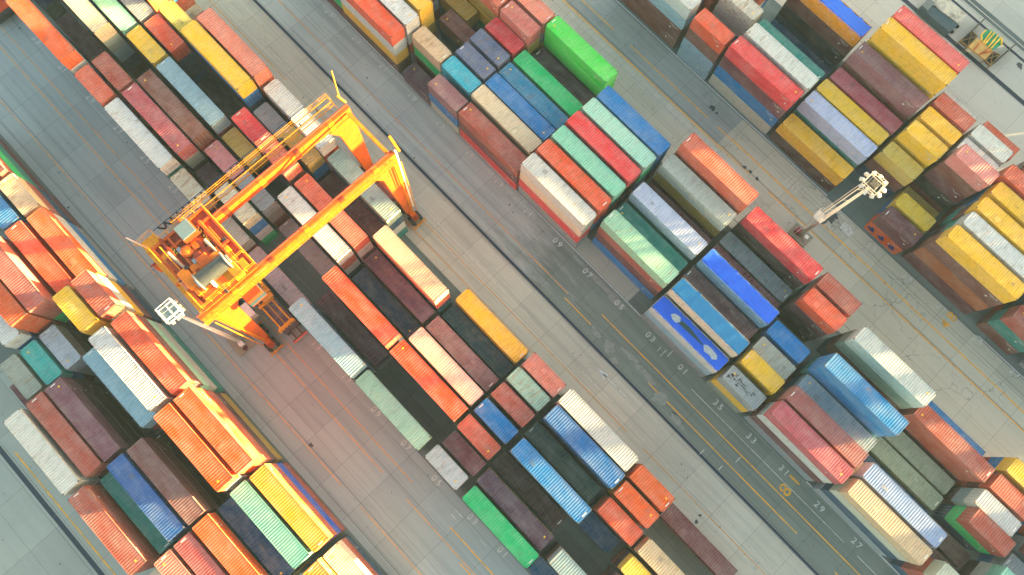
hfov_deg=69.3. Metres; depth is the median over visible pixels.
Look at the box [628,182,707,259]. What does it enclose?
shipping container
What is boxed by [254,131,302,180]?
shipping container
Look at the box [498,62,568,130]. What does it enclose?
shipping container
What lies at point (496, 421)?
shipping container
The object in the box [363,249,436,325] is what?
shipping container
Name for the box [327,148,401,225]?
shipping container
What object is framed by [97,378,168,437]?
shipping container
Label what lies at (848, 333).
door
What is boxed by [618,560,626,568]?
door
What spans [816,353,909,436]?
shipping container
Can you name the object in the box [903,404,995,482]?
shipping container
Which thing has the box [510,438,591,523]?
shipping container
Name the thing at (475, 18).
door
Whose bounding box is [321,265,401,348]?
shipping container
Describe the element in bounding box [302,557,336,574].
shipping container
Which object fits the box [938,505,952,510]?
door
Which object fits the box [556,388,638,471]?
shipping container
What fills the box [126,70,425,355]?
gantry crane
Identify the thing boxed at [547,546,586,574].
shipping container
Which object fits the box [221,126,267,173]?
shipping container
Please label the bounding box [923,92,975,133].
shipping container
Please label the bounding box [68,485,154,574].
shipping container
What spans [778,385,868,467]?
shipping container
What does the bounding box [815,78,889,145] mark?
shipping container
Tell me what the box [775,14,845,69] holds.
shipping container
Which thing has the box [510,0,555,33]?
shipping container
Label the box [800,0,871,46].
shipping container
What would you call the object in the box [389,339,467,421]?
shipping container
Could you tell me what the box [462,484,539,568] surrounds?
shipping container
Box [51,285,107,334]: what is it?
shipping container
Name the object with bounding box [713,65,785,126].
shipping container
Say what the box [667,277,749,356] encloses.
shipping container
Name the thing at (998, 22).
crane rail bed
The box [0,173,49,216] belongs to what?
shipping container
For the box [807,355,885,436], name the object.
shipping container
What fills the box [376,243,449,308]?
shipping container
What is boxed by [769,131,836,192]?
shipping container
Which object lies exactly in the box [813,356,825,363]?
door
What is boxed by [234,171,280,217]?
shipping container
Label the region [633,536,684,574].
shipping container
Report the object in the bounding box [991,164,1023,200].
shipping container
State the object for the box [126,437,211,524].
shipping container
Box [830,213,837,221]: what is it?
oil stain
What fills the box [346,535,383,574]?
shipping container
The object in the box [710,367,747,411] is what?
shipping container
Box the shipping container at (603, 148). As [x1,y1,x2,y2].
[565,110,641,188]
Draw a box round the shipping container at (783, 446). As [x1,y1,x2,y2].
[749,403,821,481]
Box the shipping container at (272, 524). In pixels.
[230,479,312,568]
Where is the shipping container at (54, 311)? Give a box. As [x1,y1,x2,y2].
[0,236,62,318]
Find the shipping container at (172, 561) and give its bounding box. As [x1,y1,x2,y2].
[154,548,195,574]
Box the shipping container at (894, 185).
[864,149,903,192]
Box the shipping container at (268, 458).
[206,390,271,472]
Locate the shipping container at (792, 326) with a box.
[777,299,810,341]
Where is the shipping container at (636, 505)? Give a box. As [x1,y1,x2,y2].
[610,480,659,528]
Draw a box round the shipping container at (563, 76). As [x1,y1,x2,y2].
[532,47,593,105]
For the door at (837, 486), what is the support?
in the shipping container at (834, 489)
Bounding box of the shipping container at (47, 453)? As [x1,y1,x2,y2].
[3,409,89,494]
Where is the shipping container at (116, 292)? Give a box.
[97,274,134,320]
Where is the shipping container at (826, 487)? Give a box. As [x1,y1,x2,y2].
[820,483,897,559]
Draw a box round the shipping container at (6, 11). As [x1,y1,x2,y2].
[0,0,14,23]
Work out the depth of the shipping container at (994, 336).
107.88 m
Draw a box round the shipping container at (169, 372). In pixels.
[110,311,194,395]
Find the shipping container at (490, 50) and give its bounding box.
[469,28,509,72]
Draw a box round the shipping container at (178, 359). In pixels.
[136,314,202,387]
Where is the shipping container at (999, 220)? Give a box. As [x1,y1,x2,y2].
[963,196,1023,255]
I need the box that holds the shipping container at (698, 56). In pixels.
[680,37,721,71]
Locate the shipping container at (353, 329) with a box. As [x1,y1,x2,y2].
[316,290,390,367]
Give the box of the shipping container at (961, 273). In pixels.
[924,230,1002,306]
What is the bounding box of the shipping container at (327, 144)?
[291,107,337,155]
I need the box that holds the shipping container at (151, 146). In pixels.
[103,97,180,175]
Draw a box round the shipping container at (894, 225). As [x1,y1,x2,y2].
[872,206,922,250]
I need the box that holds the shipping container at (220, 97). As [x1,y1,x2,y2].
[197,74,244,135]
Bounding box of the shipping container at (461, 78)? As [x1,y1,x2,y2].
[441,55,481,101]
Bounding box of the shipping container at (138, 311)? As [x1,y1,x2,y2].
[108,279,143,315]
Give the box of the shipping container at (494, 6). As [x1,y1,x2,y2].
[480,0,509,16]
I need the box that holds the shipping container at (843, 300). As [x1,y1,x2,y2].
[809,272,861,317]
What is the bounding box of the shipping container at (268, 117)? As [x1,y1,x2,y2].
[253,102,289,148]
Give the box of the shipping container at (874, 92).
[836,62,907,121]
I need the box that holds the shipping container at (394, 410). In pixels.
[354,369,432,450]
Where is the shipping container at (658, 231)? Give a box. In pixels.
[627,199,690,262]
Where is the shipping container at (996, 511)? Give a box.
[963,488,1021,537]
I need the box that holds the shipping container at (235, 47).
[196,7,272,86]
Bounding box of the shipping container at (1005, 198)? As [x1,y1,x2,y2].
[977,181,1023,228]
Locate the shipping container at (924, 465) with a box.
[882,431,955,494]
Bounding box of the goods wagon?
[916,0,959,35]
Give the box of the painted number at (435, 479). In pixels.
[432,475,441,485]
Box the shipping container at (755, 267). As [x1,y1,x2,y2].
[718,231,792,303]
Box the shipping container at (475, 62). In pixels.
[455,41,495,84]
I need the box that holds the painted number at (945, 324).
[942,312,956,327]
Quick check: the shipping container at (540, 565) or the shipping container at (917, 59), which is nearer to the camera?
the shipping container at (540, 565)
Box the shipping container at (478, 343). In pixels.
[442,305,513,379]
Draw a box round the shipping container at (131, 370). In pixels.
[87,326,173,411]
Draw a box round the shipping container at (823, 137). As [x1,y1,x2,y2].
[793,109,857,167]
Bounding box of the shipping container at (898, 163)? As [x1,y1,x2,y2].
[873,140,924,185]
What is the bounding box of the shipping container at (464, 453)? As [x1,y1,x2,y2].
[442,430,486,475]
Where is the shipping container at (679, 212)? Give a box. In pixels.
[648,181,711,255]
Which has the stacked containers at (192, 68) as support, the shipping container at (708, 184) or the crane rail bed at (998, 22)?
the shipping container at (708, 184)
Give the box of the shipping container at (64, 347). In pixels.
[38,324,86,371]
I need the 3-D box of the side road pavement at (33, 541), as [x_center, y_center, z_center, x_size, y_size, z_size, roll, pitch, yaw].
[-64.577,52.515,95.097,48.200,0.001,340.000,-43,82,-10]
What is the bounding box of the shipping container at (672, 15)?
[649,0,696,30]
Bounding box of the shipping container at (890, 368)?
[844,326,936,407]
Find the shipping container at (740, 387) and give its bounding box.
[716,365,766,410]
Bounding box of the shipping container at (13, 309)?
[0,279,38,329]
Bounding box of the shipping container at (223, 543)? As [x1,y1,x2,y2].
[192,512,267,574]
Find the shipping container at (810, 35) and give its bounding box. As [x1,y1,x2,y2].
[778,3,847,64]
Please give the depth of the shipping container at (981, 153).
104.16 m
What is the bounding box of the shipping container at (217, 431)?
[173,386,258,473]
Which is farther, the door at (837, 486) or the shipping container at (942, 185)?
the shipping container at (942, 185)
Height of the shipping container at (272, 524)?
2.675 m
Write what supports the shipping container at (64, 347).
on the stacked containers at (192, 68)
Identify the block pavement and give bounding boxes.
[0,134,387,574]
[6,0,713,574]
[324,0,981,574]
[615,0,939,259]
[895,204,1023,379]
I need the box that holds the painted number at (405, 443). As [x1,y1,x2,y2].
[401,440,411,449]
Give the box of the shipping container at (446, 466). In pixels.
[424,444,468,490]
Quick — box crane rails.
[962,0,1023,52]
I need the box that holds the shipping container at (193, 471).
[161,438,223,511]
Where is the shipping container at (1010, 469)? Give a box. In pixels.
[995,457,1023,494]
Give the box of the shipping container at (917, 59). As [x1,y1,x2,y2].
[870,17,957,94]
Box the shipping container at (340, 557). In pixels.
[322,540,371,574]
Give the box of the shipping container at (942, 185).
[923,159,964,203]
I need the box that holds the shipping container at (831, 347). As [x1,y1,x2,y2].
[824,333,899,409]
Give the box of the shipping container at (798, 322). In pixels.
[781,296,819,339]
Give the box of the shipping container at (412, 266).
[372,225,448,304]
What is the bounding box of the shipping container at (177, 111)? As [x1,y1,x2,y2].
[136,69,212,147]
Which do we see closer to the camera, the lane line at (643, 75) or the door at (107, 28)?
the door at (107, 28)
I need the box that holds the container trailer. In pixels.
[288,313,307,343]
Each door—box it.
[11,218,28,224]
[12,320,29,328]
[20,314,36,322]
[31,305,47,314]
[38,300,54,308]
[43,309,59,317]
[51,304,61,312]
[56,373,71,378]
[61,56,75,68]
[67,51,82,63]
[69,364,83,370]
[75,358,86,365]
[95,28,109,41]
[101,310,116,318]
[102,23,115,36]
[102,99,110,106]
[108,94,116,100]
[109,304,123,312]
[123,27,131,33]
[130,22,137,29]
[142,563,153,570]
[160,164,172,174]
[167,159,179,169]
[171,532,183,539]
[172,48,183,60]
[173,388,184,394]
[178,43,189,55]
[178,149,190,159]
[178,526,190,533]
[180,382,193,388]
[184,144,196,154]
[194,135,205,146]
[200,130,211,140]
[219,484,230,490]
[227,477,238,483]
[241,245,248,251]
[244,240,254,247]
[245,94,255,105]
[251,89,261,100]
[251,162,260,171]
[256,157,266,166]
[263,207,272,216]
[285,169,294,179]
[291,164,301,174]
[309,161,317,171]
[315,156,323,166]
[338,255,346,263]
[344,250,352,258]
[391,33,398,45]
[393,334,400,341]
[397,28,404,40]
[467,17,472,26]
[472,13,477,24]
[499,62,503,70]
[504,57,508,66]
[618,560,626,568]
[624,554,632,561]
[758,409,767,414]
[763,403,773,408]
[780,392,790,398]
[785,386,796,392]
[796,375,806,381]
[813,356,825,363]
[818,360,828,366]
[823,354,834,360]
[830,484,842,490]
[835,336,847,343]
[841,330,853,337]
[845,333,857,340]
[851,327,863,334]
[898,409,907,414]
[933,510,947,516]
[937,231,950,239]
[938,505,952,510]
[945,512,960,518]
[950,506,965,512]
[957,212,971,221]
[958,514,972,520]
[962,508,977,514]
[964,495,978,501]
[969,489,983,495]
[978,317,990,323]
[982,312,994,318]
[991,557,1005,564]
[996,553,1011,559]
[1002,311,1015,317]
[1006,305,1020,312]
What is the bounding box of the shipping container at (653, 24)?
[620,0,687,48]
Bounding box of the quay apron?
[775,0,1023,171]
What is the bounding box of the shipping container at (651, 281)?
[597,227,662,292]
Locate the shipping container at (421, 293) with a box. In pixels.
[378,247,450,311]
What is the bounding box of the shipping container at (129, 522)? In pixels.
[96,484,163,571]
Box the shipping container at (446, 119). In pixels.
[431,102,459,134]
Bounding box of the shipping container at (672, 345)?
[640,314,705,376]
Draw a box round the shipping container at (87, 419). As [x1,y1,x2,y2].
[44,377,129,461]
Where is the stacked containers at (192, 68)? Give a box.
[0,0,1023,574]
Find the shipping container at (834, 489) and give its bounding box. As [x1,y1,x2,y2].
[829,478,907,561]
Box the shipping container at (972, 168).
[944,144,999,191]
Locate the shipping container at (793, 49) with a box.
[758,18,825,87]
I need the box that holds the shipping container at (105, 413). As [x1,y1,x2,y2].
[72,379,134,453]
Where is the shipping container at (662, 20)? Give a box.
[634,0,690,39]
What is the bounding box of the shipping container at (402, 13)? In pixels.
[377,0,419,34]
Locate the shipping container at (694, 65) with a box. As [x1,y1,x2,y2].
[676,47,719,79]
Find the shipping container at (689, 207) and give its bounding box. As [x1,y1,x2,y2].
[654,172,723,236]
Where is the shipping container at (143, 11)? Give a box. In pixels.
[119,0,155,30]
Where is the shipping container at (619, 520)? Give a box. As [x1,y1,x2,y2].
[595,496,643,545]
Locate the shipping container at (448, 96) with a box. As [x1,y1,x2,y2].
[427,73,468,118]
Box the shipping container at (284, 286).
[248,246,312,305]
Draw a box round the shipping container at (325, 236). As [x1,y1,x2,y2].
[277,185,353,265]
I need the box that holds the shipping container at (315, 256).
[278,217,334,276]
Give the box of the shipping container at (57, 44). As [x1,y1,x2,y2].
[5,0,83,69]
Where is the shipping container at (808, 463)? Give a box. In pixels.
[756,402,832,483]
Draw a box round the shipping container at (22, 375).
[0,353,47,399]
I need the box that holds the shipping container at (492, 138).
[458,102,526,177]
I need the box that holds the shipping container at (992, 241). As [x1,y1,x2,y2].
[952,211,1023,282]
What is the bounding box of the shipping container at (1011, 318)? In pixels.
[999,304,1023,341]
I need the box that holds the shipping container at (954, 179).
[933,151,976,197]
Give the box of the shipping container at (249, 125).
[231,106,267,147]
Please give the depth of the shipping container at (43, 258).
96.71 m
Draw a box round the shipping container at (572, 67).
[543,35,614,95]
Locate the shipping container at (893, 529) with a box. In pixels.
[838,478,932,565]
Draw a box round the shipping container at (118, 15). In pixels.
[92,0,138,37]
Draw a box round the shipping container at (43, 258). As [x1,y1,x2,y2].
[4,220,75,292]
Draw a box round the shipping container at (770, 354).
[745,336,795,379]
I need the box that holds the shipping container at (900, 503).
[853,462,947,548]
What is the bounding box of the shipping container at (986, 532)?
[956,507,1015,556]
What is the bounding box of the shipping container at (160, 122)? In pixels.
[121,82,197,160]
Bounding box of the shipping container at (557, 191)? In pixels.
[520,152,596,231]
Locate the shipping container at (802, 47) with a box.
[770,19,832,85]
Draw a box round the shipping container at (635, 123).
[596,85,670,162]
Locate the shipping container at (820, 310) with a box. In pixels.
[795,287,847,334]
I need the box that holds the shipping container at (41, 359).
[19,339,73,385]
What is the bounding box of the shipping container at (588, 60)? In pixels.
[545,15,617,89]
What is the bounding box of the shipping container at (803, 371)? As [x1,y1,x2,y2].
[799,358,874,436]
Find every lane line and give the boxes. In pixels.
[0,26,411,481]
[0,47,474,574]
[0,100,420,574]
[15,452,115,574]
[196,3,532,353]
[209,0,765,574]
[221,0,507,294]
[278,0,568,293]
[450,527,493,574]
[510,297,620,410]
[563,0,721,148]
[565,298,837,574]
[582,0,730,138]
[602,314,859,574]
[691,389,875,574]
[722,148,1023,431]
[731,139,1023,412]
[745,136,1023,395]
[959,27,1023,82]
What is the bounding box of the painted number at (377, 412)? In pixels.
[371,406,380,415]
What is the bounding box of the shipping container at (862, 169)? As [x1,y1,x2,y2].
[856,156,893,197]
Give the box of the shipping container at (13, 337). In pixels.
[0,315,32,348]
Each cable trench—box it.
[0,446,104,574]
[253,0,819,574]
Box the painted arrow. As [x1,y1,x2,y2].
[597,368,625,396]
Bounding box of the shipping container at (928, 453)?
[897,410,958,480]
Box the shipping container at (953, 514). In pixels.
[944,505,989,553]
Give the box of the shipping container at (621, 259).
[595,232,657,295]
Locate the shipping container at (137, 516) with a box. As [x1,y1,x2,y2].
[99,472,181,553]
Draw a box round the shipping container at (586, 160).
[551,124,626,203]
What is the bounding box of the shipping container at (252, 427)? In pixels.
[220,393,282,462]
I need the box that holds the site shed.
[932,0,966,23]
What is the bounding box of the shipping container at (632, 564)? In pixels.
[617,553,651,574]
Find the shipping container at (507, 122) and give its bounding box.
[471,84,542,157]
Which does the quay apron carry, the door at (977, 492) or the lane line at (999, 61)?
the lane line at (999, 61)
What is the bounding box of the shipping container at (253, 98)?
[189,42,262,107]
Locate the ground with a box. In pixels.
[6,33,1020,570]
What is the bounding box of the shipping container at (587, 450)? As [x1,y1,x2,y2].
[543,404,625,488]
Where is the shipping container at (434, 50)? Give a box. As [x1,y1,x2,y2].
[411,25,451,71]
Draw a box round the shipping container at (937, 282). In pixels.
[902,241,975,314]
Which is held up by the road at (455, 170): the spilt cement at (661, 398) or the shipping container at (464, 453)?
the spilt cement at (661, 398)
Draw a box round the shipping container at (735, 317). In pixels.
[677,266,757,339]
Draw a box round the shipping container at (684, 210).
[651,177,713,238]
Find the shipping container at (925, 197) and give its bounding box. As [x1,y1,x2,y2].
[903,182,943,212]
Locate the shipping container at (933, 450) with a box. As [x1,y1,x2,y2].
[898,408,970,481]
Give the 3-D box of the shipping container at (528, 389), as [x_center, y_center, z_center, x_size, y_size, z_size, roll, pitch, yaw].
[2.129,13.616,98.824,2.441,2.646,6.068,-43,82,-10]
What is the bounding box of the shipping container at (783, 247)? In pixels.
[740,206,823,284]
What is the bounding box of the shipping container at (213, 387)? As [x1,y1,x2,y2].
[154,321,216,390]
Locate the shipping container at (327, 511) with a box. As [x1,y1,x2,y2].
[282,462,345,543]
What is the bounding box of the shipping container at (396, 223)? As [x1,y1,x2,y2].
[331,167,403,230]
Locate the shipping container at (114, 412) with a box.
[83,380,139,442]
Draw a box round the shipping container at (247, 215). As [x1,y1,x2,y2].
[214,181,262,229]
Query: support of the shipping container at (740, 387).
on the shipping container at (727, 394)
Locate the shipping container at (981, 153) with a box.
[946,137,999,169]
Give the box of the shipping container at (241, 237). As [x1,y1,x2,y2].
[221,216,255,251]
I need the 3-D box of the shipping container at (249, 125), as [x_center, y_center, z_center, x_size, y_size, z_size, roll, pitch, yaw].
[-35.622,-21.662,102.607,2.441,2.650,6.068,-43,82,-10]
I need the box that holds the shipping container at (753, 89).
[718,56,795,119]
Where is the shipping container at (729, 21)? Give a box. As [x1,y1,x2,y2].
[712,4,754,36]
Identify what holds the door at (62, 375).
in the shipping container at (41, 359)
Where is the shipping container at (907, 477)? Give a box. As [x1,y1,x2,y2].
[868,437,943,510]
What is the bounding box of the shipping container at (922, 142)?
[896,119,948,165]
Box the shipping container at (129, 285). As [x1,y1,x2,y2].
[75,225,134,289]
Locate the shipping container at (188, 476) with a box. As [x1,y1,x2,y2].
[152,438,218,516]
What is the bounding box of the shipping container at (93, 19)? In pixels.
[64,0,117,42]
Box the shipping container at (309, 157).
[279,125,324,172]
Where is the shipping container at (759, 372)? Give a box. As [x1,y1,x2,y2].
[734,349,785,395]
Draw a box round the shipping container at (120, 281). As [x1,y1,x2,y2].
[65,220,125,285]
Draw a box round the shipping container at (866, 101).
[828,67,902,139]
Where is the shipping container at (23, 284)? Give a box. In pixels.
[0,237,55,315]
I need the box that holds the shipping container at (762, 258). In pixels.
[730,222,795,289]
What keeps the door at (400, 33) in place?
in the shipping container at (380, 19)
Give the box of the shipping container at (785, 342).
[759,320,810,364]
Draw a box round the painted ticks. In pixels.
[451,347,740,545]
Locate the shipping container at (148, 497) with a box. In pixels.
[106,453,191,541]
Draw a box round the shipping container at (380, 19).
[346,0,404,46]
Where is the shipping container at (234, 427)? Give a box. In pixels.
[198,388,264,472]
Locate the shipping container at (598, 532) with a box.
[576,511,619,554]
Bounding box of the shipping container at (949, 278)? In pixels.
[913,236,989,310]
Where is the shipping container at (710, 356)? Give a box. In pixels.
[648,295,729,373]
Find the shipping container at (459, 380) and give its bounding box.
[408,326,483,406]
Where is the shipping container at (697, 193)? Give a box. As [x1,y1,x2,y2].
[657,153,737,230]
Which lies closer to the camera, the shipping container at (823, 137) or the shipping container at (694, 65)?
the shipping container at (823, 137)
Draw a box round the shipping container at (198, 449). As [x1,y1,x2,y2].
[153,403,239,491]
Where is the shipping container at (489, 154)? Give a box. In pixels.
[459,121,519,183]
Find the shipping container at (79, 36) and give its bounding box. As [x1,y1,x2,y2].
[54,12,103,67]
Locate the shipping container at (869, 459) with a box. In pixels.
[863,456,929,515]
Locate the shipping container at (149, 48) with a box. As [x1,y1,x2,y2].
[126,24,167,70]
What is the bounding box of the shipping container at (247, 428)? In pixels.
[214,392,276,463]
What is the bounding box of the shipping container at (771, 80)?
[724,35,803,111]
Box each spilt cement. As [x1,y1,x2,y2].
[586,269,606,290]
[591,325,600,337]
[598,277,627,309]
[604,340,614,353]
[610,357,617,363]
[621,347,638,363]
[635,364,655,384]
[651,392,667,404]
[670,413,683,428]
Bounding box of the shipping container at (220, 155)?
[203,140,245,186]
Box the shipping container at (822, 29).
[785,0,857,55]
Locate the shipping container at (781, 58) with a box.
[743,22,819,97]
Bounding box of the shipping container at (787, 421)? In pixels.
[763,400,854,483]
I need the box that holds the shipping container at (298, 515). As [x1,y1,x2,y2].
[249,463,332,552]
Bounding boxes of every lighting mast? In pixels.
[155,298,255,355]
[788,171,888,247]
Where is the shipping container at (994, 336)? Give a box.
[976,311,1018,354]
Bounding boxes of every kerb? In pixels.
[325,0,640,315]
[616,0,826,195]
[806,481,899,574]
[978,336,1023,378]
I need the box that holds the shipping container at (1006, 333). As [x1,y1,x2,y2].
[987,308,1023,352]
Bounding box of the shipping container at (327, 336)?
[288,296,366,378]
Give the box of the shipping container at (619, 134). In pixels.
[581,97,656,175]
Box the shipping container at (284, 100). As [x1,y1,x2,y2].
[262,78,303,121]
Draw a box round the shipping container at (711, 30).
[689,8,734,54]
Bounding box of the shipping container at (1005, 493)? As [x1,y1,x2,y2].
[978,473,1023,521]
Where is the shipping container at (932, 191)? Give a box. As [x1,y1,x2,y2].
[912,165,953,208]
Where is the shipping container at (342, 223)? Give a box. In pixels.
[294,172,369,251]
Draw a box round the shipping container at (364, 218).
[319,172,383,244]
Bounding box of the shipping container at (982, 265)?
[935,224,1023,303]
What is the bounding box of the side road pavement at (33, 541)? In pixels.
[0,368,155,574]
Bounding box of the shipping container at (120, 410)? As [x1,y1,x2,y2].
[93,382,145,437]
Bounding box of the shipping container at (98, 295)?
[70,269,125,319]
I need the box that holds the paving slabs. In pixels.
[541,0,751,184]
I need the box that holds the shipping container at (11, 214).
[0,191,29,230]
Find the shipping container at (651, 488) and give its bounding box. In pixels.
[625,463,675,511]
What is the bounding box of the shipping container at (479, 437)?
[456,414,501,460]
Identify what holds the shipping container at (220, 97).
on the block pavement at (578, 544)
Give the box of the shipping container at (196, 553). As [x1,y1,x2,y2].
[173,531,230,574]
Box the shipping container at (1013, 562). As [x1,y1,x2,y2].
[989,552,1023,574]
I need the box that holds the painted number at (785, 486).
[779,474,799,495]
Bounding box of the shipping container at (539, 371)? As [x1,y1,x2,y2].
[521,352,565,398]
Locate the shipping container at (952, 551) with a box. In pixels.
[935,521,970,567]
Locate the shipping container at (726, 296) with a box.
[694,256,759,328]
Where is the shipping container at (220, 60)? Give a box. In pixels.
[180,19,256,98]
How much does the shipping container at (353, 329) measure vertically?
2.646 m
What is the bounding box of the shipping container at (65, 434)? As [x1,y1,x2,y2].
[26,391,110,476]
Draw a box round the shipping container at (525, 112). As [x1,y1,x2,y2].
[485,73,555,143]
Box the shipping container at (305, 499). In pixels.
[271,463,336,548]
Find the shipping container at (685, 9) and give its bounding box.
[664,0,701,19]
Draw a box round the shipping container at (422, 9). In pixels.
[403,0,432,20]
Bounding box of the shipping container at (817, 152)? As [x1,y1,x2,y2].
[775,113,853,185]
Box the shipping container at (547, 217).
[518,186,588,247]
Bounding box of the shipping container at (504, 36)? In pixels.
[484,16,524,63]
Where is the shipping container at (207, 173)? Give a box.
[195,162,226,203]
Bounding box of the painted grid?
[783,175,854,236]
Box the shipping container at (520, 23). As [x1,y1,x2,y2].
[500,0,540,46]
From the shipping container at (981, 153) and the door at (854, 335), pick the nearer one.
the door at (854, 335)
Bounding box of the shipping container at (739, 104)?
[708,74,776,133]
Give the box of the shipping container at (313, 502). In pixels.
[276,463,340,544]
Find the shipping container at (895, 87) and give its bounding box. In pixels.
[845,41,929,116]
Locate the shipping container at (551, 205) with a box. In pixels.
[519,171,593,237]
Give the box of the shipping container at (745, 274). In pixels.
[704,243,779,307]
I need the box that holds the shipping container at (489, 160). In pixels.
[460,129,518,189]
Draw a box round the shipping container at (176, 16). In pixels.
[159,0,191,44]
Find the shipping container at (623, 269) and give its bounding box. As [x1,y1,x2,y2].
[592,237,653,299]
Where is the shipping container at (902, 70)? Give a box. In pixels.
[866,38,934,103]
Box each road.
[194,0,814,574]
[257,0,896,574]
[545,0,1023,462]
[565,0,742,143]
[718,120,1023,432]
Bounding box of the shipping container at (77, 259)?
[26,207,107,277]
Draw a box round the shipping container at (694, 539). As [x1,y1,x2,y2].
[657,503,737,574]
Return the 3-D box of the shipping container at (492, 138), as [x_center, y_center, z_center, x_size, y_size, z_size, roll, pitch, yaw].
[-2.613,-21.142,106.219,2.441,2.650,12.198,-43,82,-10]
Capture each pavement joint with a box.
[0,122,399,574]
[0,442,106,572]
[0,459,93,574]
[1,98,424,574]
[2,43,480,573]
[258,0,821,574]
[264,13,805,565]
[566,0,1023,429]
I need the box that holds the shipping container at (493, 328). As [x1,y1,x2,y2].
[455,288,528,364]
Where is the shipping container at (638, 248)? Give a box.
[600,209,679,287]
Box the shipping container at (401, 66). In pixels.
[345,14,410,72]
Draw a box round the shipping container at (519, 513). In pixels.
[476,467,553,550]
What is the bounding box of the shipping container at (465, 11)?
[440,0,477,26]
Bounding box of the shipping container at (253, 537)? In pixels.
[217,497,300,574]
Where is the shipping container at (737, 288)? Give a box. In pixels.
[696,248,779,327]
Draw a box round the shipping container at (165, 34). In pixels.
[143,13,191,61]
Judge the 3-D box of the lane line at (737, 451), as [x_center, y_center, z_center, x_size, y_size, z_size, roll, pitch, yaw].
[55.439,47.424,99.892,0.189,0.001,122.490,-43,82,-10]
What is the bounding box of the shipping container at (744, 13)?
[717,0,763,29]
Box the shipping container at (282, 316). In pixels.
[257,291,299,334]
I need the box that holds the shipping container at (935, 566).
[923,559,958,574]
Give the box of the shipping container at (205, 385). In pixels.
[147,319,210,389]
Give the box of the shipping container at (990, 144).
[959,123,1013,165]
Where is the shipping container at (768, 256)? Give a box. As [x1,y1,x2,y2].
[733,213,803,288]
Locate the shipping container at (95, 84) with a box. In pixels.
[73,64,123,106]
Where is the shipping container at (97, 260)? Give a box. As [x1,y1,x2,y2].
[53,213,117,281]
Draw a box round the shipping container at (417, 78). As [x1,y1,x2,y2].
[403,62,431,105]
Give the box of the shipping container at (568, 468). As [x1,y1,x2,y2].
[523,422,600,501]
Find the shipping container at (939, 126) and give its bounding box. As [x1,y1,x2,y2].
[910,106,962,147]
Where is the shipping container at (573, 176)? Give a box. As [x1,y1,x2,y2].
[536,138,611,217]
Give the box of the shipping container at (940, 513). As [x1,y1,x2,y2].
[932,504,977,551]
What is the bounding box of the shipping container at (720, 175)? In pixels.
[677,132,759,211]
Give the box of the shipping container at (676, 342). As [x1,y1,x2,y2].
[644,300,710,374]
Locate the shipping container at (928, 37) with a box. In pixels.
[891,5,969,73]
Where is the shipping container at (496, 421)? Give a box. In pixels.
[474,398,518,444]
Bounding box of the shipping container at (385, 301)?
[352,267,420,337]
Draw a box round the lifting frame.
[956,18,1015,68]
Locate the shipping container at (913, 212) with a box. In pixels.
[885,192,936,233]
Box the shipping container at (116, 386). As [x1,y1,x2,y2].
[81,347,157,428]
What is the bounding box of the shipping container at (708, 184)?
[675,151,740,213]
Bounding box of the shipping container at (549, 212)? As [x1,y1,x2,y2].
[519,178,590,242]
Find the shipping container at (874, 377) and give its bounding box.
[834,329,911,408]
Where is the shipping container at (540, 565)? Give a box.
[527,553,558,574]
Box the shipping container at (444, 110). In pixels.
[429,93,458,126]
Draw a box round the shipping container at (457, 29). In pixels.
[439,9,475,46]
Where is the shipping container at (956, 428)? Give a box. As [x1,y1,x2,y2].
[928,400,985,455]
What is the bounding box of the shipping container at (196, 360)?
[162,324,223,392]
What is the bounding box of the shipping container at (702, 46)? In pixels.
[685,28,729,63]
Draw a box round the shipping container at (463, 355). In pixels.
[425,315,498,392]
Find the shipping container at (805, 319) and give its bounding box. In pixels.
[787,291,826,336]
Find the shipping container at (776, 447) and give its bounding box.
[743,411,812,480]
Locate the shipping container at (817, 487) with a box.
[812,482,886,556]
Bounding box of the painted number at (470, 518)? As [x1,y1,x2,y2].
[467,514,477,524]
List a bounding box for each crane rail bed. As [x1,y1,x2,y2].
[902,0,1023,105]
[951,0,1023,62]
[963,0,1023,51]
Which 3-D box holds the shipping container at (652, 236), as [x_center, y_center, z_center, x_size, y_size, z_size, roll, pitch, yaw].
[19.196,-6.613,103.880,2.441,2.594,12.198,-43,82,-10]
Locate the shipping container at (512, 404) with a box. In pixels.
[490,382,534,428]
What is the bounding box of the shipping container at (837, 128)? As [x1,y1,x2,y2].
[796,90,877,164]
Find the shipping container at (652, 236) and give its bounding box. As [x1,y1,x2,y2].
[617,202,687,271]
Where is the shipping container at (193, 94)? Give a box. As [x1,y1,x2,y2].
[155,56,231,133]
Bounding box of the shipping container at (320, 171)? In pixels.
[286,146,329,179]
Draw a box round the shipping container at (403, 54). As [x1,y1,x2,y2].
[341,3,408,64]
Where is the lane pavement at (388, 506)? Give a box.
[0,0,529,574]
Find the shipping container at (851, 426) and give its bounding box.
[790,374,877,452]
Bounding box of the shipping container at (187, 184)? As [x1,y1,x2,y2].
[169,168,217,210]
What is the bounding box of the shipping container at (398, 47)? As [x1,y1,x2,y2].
[340,0,406,55]
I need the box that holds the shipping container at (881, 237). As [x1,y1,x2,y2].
[864,212,902,254]
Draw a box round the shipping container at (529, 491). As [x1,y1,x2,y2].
[491,451,566,530]
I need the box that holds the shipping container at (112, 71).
[91,51,133,92]
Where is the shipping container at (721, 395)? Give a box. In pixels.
[705,369,740,412]
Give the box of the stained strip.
[575,237,639,300]
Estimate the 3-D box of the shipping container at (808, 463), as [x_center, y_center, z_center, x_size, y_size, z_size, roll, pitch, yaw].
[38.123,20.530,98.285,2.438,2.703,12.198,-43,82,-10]
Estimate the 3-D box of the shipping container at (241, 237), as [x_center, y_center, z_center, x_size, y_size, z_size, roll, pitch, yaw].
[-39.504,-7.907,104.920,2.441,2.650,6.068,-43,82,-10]
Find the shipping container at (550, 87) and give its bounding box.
[513,50,582,117]
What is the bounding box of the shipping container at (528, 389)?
[506,366,550,412]

